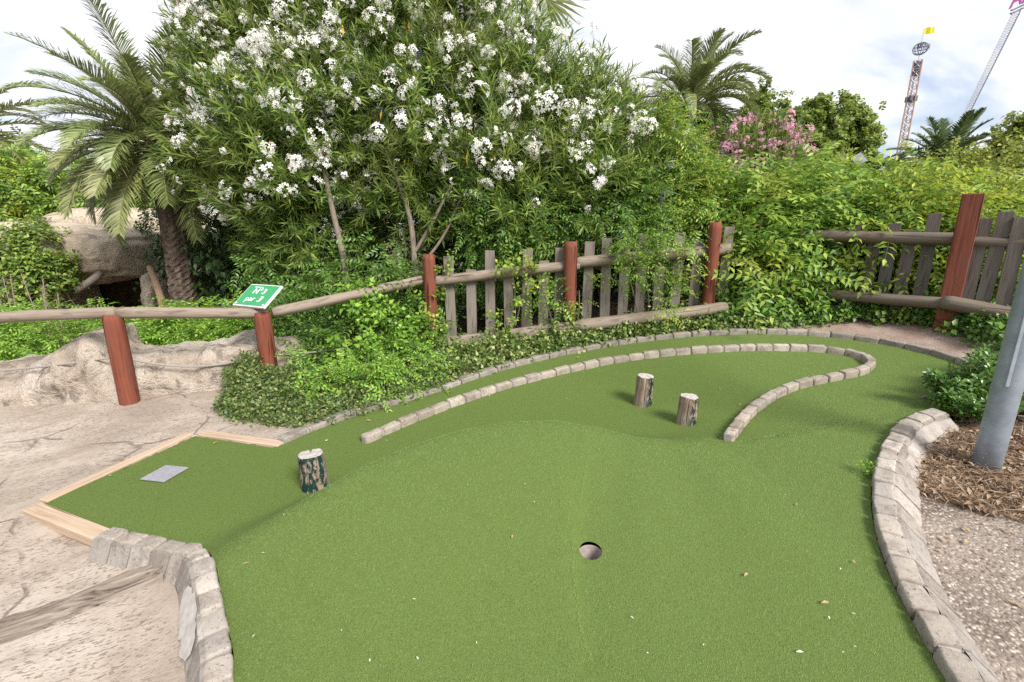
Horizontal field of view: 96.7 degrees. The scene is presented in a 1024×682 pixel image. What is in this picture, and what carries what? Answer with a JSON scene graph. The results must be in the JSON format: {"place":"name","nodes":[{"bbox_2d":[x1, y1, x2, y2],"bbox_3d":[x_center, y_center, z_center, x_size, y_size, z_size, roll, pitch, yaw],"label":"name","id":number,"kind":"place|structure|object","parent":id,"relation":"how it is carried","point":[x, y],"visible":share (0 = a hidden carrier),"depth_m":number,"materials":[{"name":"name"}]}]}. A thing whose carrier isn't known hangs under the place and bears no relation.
{"place":"outdoors","nodes":[
{"label":"outdoors","id":0,"kind":"place"},
{"bbox_2d":[0,274,21,335],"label":"plume grass","id":1,"kind":"object","parent":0,"point":[8,298],"depth_m":6.06,"materials":[{"name":"beige plant"}]},
{"bbox_2d":[19,272,55,351],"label":"plume grass","id":2,"kind":"object","parent":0,"point":[44,303],"depth_m":5.67,"materials":[{"name":"beige plant"}]},
{"bbox_2d":[39,292,72,345],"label":"plume grass","id":3,"kind":"object","parent":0,"point":[57,301],"depth_m":5.89,"materials":[{"name":"plant"}]},
{"bbox_2d":[0,390,299,681],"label":"concrete path","id":4,"kind":"structure","parent":0,"point":[49,449],"depth_m":2.44,"materials":[{"name":"beige concrete"}]},
{"bbox_2d":[22,503,108,545],"bbox_3d":[-2.526,1.051,2.598,0.777,0.060,0.090,5,14,22],"label":"timber board","id":5,"kind":"object","parent":4,"relation":"on","point":[77,528],"visible":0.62,"depth_m":2.58,"materials":[{"name":"beige wood"}]},
{"bbox_2d":[0,564,163,644],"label":"timber strip","id":6,"kind":"object","parent":4,"relation":"on","point":[15,627],"visible":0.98,"depth_m":2.11,"materials":[{"name":"brown wood"}]},
{"bbox_2d":[39,432,193,502],"bbox_3d":[-2.743,0.888,3.246,0.076,0.060,0.956,4,16,17],"label":"timber board","id":7,"kind":"object","parent":4,"relation":"on","point":[117,467],"visible":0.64,"depth_m":3.17,"materials":[{"name":"beige wood"}]},
{"bbox_2d":[87,526,233,681],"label":"stone edging","id":8,"kind":"object","parent":4,"relation":"on","point":[189,570],"visible":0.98,"depth_m":2.05,"materials":[{"name":"beige stone"}]},
{"bbox_2d":[198,430,283,447],"bbox_3d":[-2.139,0.796,3.600,0.767,0.070,0.085,4,14,15],"label":"timber board","id":9,"kind":"object","parent":4,"relation":"on","point":[265,442],"visible":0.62,"depth_m":3.58,"materials":[{"name":"beige wood"}]},
{"bbox_2d":[0,0,1023,231],"label":"sky","id":10,"kind":"structure","parent":0,"point":[864,48],"materials":[{"name":"white"}]},
{"bbox_2d":[24,232,1023,651],"bbox_3d":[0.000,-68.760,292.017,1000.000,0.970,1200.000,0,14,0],"label":"ground","id":11,"kind":"structure","parent":0,"point":[462,324],"depth_m":4.95,"materials":[{"name":"soil"}]},
{"bbox_2d":[0,80,71,190],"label":"date palm","id":12,"kind":"object","parent":11,"relation":"on","point":[9,106],"visible":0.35,"depth_m":12.71,"materials":[{"name":"green plant"}]},
{"bbox_2d":[0,212,90,320],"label":"ivy","id":13,"kind":"object","parent":11,"relation":"on","point":[33,263],"visible":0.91,"depth_m":7.66,"materials":[{"name":"green plant"}]},
{"bbox_2d":[0,296,127,361],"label":"shrub","id":14,"kind":"object","parent":11,"relation":"on","point":[14,346],"visible":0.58,"depth_m":5.51,"materials":[{"name":"green plant"}]},
{"bbox_2d":[0,207,216,321],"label":"cave rock","id":15,"kind":"object","parent":11,"relation":"on","point":[116,263],"visible":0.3,"depth_m":8.54,"materials":[{"name":"beige stone"}]},
{"bbox_2d":[73,271,103,292],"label":"driftwood beam","id":16,"kind":"structure","parent":15,"relation":"on","point":[96,276],"depth_m":8.03,"materials":[{"name":"wood"}]},
{"bbox_2d":[0,124,232,221],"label":"hedge","id":17,"kind":"object","parent":11,"relation":"on","point":[30,191],"visible":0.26,"depth_m":12.06,"materials":[{"name":"green plant"}]},
{"bbox_2d":[0,0,250,319],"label":"date palm","id":18,"kind":"object","parent":11,"relation":"on","point":[176,223],"visible":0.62,"depth_m":6.30,"materials":[{"name":"green plant"}]},
{"bbox_2d":[146,265,167,306],"bbox_3d":[-6.124,-0.924,7.855,0.124,0.727,0.741,-13,19,-43],"label":"driftwood pole","id":19,"kind":"object","parent":11,"relation":"on","point":[158,290],"visible":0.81,"depth_m":7.85,"materials":[{"name":"brown wood"}]},
{"bbox_2d":[0,323,328,406],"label":"rock ledge","id":20,"kind":"object","parent":11,"relation":"on","point":[86,378],"visible":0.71,"depth_m":4.37,"materials":[{"name":"beige stone"}]},
{"bbox_2d":[73,290,295,345],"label":"shrub","id":21,"kind":"object","parent":11,"relation":"on","point":[165,331],"visible":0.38,"depth_m":5.32,"materials":[{"name":"green plant"}]},
{"bbox_2d":[133,194,278,307],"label":"ivy","id":22,"kind":"object","parent":11,"relation":"on","point":[214,223],"visible":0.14,"depth_m":8.45,"materials":[{"name":"green plant"}]},
{"bbox_2d":[0,275,422,405],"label":"rail fence","id":23,"kind":"object","parent":11,"relation":"on","point":[119,350],"visible":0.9,"depth_m":4.18,"materials":[{"name":"brown wood"}]},
{"bbox_2d":[0,346,362,371],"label":"rope","id":24,"kind":"object","parent":23,"relation":"hanging from","point":[43,366],"visible":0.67,"depth_m":4.31,"materials":[{"name":"beige fabric"}]},
{"bbox_2d":[233,284,282,308],"bbox_3d":[-2.516,-0.444,4.510,0.440,0.200,0.248,6,15,23],"label":"hole sign","id":25,"kind":"object","parent":23,"relation":"attached to","point":[258,296],"visible":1,"depth_m":4.48,"materials":[{"name":"green plastic"}]},
{"bbox_2d":[123,0,433,328],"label":"oleander","id":26,"kind":"object","parent":11,"relation":"on","point":[266,83],"visible":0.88,"depth_m":5.42,"materials":[{"name":"green plant"}]},
{"bbox_2d":[210,321,453,428],"bbox_3d":[-1.633,0.255,4.590,2.421,0.664,1.643,-10,16,-35],"label":"ivy ground cover","id":27,"kind":"object","parent":11,"relation":"on","point":[234,401],"visible":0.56,"depth_m":4.20,"materials":[{"name":"green plant"}]},
{"bbox_2d":[220,222,468,383],"bbox_3d":[-2.162,-0.515,5.917,2.676,2.109,3.495,-9,16,-34],"label":"shrub","id":28,"kind":"object","parent":11,"relation":"on","point":[317,321],"visible":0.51,"depth_m":5.31,"materials":[{"name":"green plant"}]},
{"bbox_2d":[273,323,463,413],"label":"undergrowth","id":29,"kind":"object","parent":11,"relation":"on","point":[375,372],"visible":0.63,"depth_m":4.42,"materials":[{"name":"green plant"}]},
{"bbox_2d":[327,272,438,377],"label":"shrub","id":30,"kind":"object","parent":11,"relation":"on","point":[365,311],"visible":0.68,"depth_m":4.93,"materials":[{"name":"green plant"}]},
{"bbox_2d":[268,0,570,319],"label":"oleander","id":31,"kind":"object","parent":11,"relation":"on","point":[445,60],"visible":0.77,"depth_m":5.47,"materials":[{"name":"green plant"}]},
{"bbox_2d":[180,120,701,316],"bbox_3d":[-0.925,-2.168,8.250,9.465,3.919,3.607,0,14,0],"label":"hedge","id":32,"kind":"object","parent":11,"relation":"on","point":[213,261],"visible":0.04,"depth_m":7.32,"materials":[{"name":"green plant"}]},
{"bbox_2d":[397,240,582,336],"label":"vine","id":33,"kind":"object","parent":11,"relation":"on","point":[517,303],"visible":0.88,"depth_m":5.22,"materials":[{"name":"green plant"}]},
{"bbox_2d":[469,0,589,123],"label":"fan palm","id":34,"kind":"object","parent":11,"relation":"on","point":[555,4],"visible":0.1,"depth_m":7.09,"materials":[{"name":"green plant"}]},
{"bbox_2d":[44,334,1023,681],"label":"putting green","id":35,"kind":"object","parent":11,"relation":"on","point":[122,490],"visible":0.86,"depth_m":2.29,"materials":[{"name":"green carpet"}]},
{"bbox_2d":[140,465,188,481],"bbox_3d":[-2.347,0.895,3.078,0.185,0.008,0.189,2,14,10],"label":"tee plate","id":36,"kind":"object","parent":35,"relation":"on","point":[165,473],"visible":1,"depth_m":3.07,"materials":[{"name":"white plastic"}]},
{"bbox_2d":[297,448,329,492],"bbox_3d":[-1.270,0.852,2.915,0.186,0.292,0.180,0,14,0],"label":"wooden stump","id":37,"kind":"object","parent":35,"relation":"on","point":[313,472],"visible":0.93,"depth_m":2.85,"materials":[{"name":"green wood"}]},
{"bbox_2d":[579,545,601,559],"bbox_3d":[0.379,1.066,2.204,0.116,0.094,0.116,0,14,0],"label":"golf cup","id":38,"kind":"object","parent":35,"relation":"in","point":[591,552],"visible":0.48,"depth_m":2.25,"materials":[{"name":"grey plastic"}]},
{"bbox_2d":[361,343,875,443],"bbox_3d":[1.170,0.453,4.050,4.668,0.492,1.849,0,14,0],"label":"stone edging","id":39,"kind":"object","parent":35,"relation":"on","point":[737,426],"visible":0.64,"depth_m":4.26,"materials":[{"name":"beige stone"}]},
{"bbox_2d":[634,373,653,407],"bbox_3d":[1.152,0.450,3.986,0.161,0.316,0.155,0,14,0],"label":"wooden stump","id":40,"kind":"object","parent":35,"relation":"on","point":[644,390],"visible":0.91,"depth_m":3.93,"materials":[{"name":"brown wood"}]},
{"bbox_2d":[676,393,698,425],"bbox_3d":[1.388,0.561,3.606,0.153,0.282,0.153,0,14,0],"label":"wooden stump","id":41,"kind":"object","parent":35,"relation":"on","point":[687,410],"visible":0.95,"depth_m":3.55,"materials":[{"name":"brown wood"}]},
{"bbox_2d":[855,458,875,476],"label":"weed","id":42,"kind":"object","parent":35,"relation":"on","point":[865,464],"visible":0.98,"depth_m":2.67,"materials":[{"name":"green plant"}]},
{"bbox_2d":[418,131,689,329],"bbox_3d":[0.596,-1.422,6.092,3.699,2.685,1.977,0,14,0],"label":"vine","id":43,"kind":"object","parent":11,"relation":"on","point":[477,254],"visible":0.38,"depth_m":5.57,"materials":[{"name":"green plant"}]},
{"bbox_2d":[443,1,713,306],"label":"oleander","id":44,"kind":"object","parent":11,"relation":"on","point":[586,117],"visible":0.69,"depth_m":5.55,"materials":[{"name":"green plant"}]},
{"bbox_2d":[422,222,734,349],"bbox_3d":[0.796,-0.539,5.387,3.664,1.679,0.312,0,14,-1],"label":"picket fence","id":45,"kind":"object","parent":11,"relation":"on","point":[568,263],"visible":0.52,"depth_m":5.37,"materials":[{"name":"wood"}]},
{"bbox_2d":[432,296,793,384],"bbox_3d":[1.284,-0.123,5.358,4.450,0.799,1.202,-3,14,-12],"label":"ivy ground cover","id":46,"kind":"object","parent":11,"relation":"on","point":[542,343],"visible":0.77,"depth_m":5.21,"materials":[{"name":"green plant"}]},
{"bbox_2d":[520,210,711,331],"bbox_3d":[1.208,-0.731,5.335,2.231,1.556,1.028,0,14,0],"label":"vine","id":47,"kind":"object","parent":11,"relation":"on","point":[655,241],"visible":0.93,"depth_m":5.19,"materials":[{"name":"green plant"}]},
{"bbox_2d":[277,327,966,443],"bbox_3d":[1.189,0.361,4.298,6.032,0.576,2.170,0,14,0],"label":"stone edging","id":48,"kind":"object","parent":11,"relation":"on","point":[294,434],"visible":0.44,"depth_m":4.79,"materials":[{"name":"grey stone"}]},
{"bbox_2d":[602,82,746,296],"bbox_3d":[2.154,-2.010,6.311,2.101,3.121,1.960,0,14,0],"label":"vine","id":49,"kind":"object","parent":11,"relation":"on","point":[695,162],"visible":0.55,"depth_m":5.83,"materials":[{"name":"green plant"}]},
{"bbox_2d":[626,28,772,275],"bbox_3d":[3.724,-3.700,9.898,3.023,5.274,3.081,0,14,0],"label":"date palm","id":50,"kind":"object","parent":11,"relation":"on","point":[703,68],"visible":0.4,"depth_m":9.00,"materials":[{"name":"green plant"}]},
{"bbox_2d":[700,102,819,277],"bbox_3d":[4.537,-2.768,8.579,2.198,3.344,1.862,0,14,0],"label":"oleander","id":51,"kind":"object","parent":11,"relation":"on","point":[742,143],"visible":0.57,"depth_m":8.18,"materials":[{"name":"pink plant"}]},
{"bbox_2d":[738,75,794,158],"bbox_3d":[15.337,-10.809,28.470,4.432,10.586,3.652,-11,17,-38],"label":"plane tree","id":52,"kind":"object","parent":11,"relation":"on","point":[765,98],"visible":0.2,"depth_m":27.12,"materials":[{"name":"green plant"}]},
{"bbox_2d":[680,140,959,332],"bbox_3d":[3.679,-1.239,6.211,3.860,2.782,3.326,0,14,0],"label":"wisteria","id":53,"kind":"object","parent":11,"relation":"on","point":[770,256],"depth_m":5.44,"materials":[{"name":"green plant"}]},
{"bbox_2d":[756,140,886,188],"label":"shrub","id":54,"kind":"object","parent":11,"relation":"on","point":[827,159],"visible":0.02,"depth_m":7.59,"materials":[{"name":"green plant"}]},
{"bbox_2d":[768,88,887,173],"bbox_3d":[17.733,-9.656,26.359,6.717,9.313,4.457,0,14,0],"label":"plane tree","id":55,"kind":"object","parent":11,"relation":"on","point":[849,118],"visible":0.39,"depth_m":24.99,"materials":[{"name":"green plant"}]},
{"bbox_2d":[711,281,1010,348],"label":"undergrowth","id":56,"kind":"object","parent":11,"relation":"on","point":[976,327],"visible":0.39,"depth_m":5.06,"materials":[{"name":"green plant"}]},
{"bbox_2d":[786,321,999,358],"bbox_3d":[3.868,0.065,4.606,1.265,0.329,2.632,-9,16,-33],"label":"dirt strip","id":57,"kind":"object","parent":11,"relation":"on","point":[917,334],"visible":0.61,"depth_m":4.81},
{"bbox_2d":[874,147,922,171],"bbox_3d":[21.359,-7.997,26.490,4.831,6.284,5.280,7,15,26],"label":"date palm","id":58,"kind":"object","parent":11,"relation":"on","point":[900,157],"visible":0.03,"depth_m":25.05,"materials":[{"name":"green plant"}]},
{"bbox_2d":[792,193,1023,331],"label":"picket fence","id":59,"kind":"object","parent":11,"relation":"on","point":[970,239],"visible":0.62,"depth_m":4.56,"materials":[{"name":"brown wood"}]},
{"bbox_2d":[827,134,1023,198],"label":"hedge","id":60,"kind":"object","parent":11,"relation":"on","point":[972,157],"visible":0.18,"depth_m":8.98,"materials":[{"name":"green plant"}]},
{"bbox_2d":[836,140,1023,319],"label":"wisteria","id":61,"kind":"object","parent":11,"relation":"on","point":[996,201],"depth_m":5.23,"materials":[{"name":"green plant"}]},
{"bbox_2d":[871,408,1000,681],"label":"stone edging","id":62,"kind":"object","parent":11,"relation":"on","point":[952,647],"visible":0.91,"depth_m":2.13,"materials":[{"name":"grey stone"}]},
{"bbox_2d":[883,107,993,184],"bbox_3d":[20.874,-7.369,22.184,5.186,7.072,4.930,0,14,0],"label":"date palm","id":63,"kind":"object","parent":11,"relation":"on","point":[962,127],"visible":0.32,"depth_m":21.21,"materials":[{"name":"green plant"}]},
{"bbox_2d":[912,423,1023,524],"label":"dry mulch","id":64,"kind":"object","parent":11,"relation":"on","point":[954,483],"visible":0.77,"depth_m":2.69,"materials":[{"name":"wood"}]},
{"bbox_2d":[917,335,1023,423],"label":"shrub","id":65,"kind":"object","parent":11,"relation":"on","point":[975,375],"visible":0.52,"depth_m":3.38,"materials":[{"name":"green plant"}]},
{"bbox_2d":[962,0,1023,116],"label":"swing ride","id":66,"kind":"object","parent":11,"relation":"on","point":[995,60],"visible":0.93,"depth_m":79.92,"materials":[{"name":"metal"}]},
{"bbox_2d":[970,260,1023,475],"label":"metal pole","id":67,"kind":"object","parent":11,"relation":"on","point":[1006,390],"visible":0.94,"depth_m":2.65,"materials":[{"name":"metal"}]},
{"bbox_2d":[1004,314,1023,386],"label":"access door","id":68,"kind":"structure","parent":67,"relation":"in","point":[1019,338],"depth_m":2.57,"materials":[{"name":"metal"}]},
{"bbox_2d":[977,111,1023,176],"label":"plane tree","id":69,"kind":"object","parent":11,"relation":"on","point":[1015,128],"visible":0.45,"depth_m":17.70,"materials":[{"name":"green plant"}]},
{"bbox_2d":[839,152,866,168],"bbox_3d":[9.443,-3.573,13.036,0.837,3.468,0.320,0,14,0],"label":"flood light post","id":70,"kind":"object","parent":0,"point":[859,156],"visible":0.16,"depth_m":12.65,"materials":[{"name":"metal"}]},
{"bbox_2d":[895,27,934,157],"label":"lattice tower","id":71,"kind":"structure","parent":0,"point":[911,98],"depth_m":86.05,"materials":[{"name":"grey metal"}]},
{"bbox_2d":[871,497,1023,681],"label":"pebble path","id":72,"kind":"structure","parent":0,"point":[981,575],"depth_m":2.09,"materials":[{"name":"grey gravel"}]}
]}

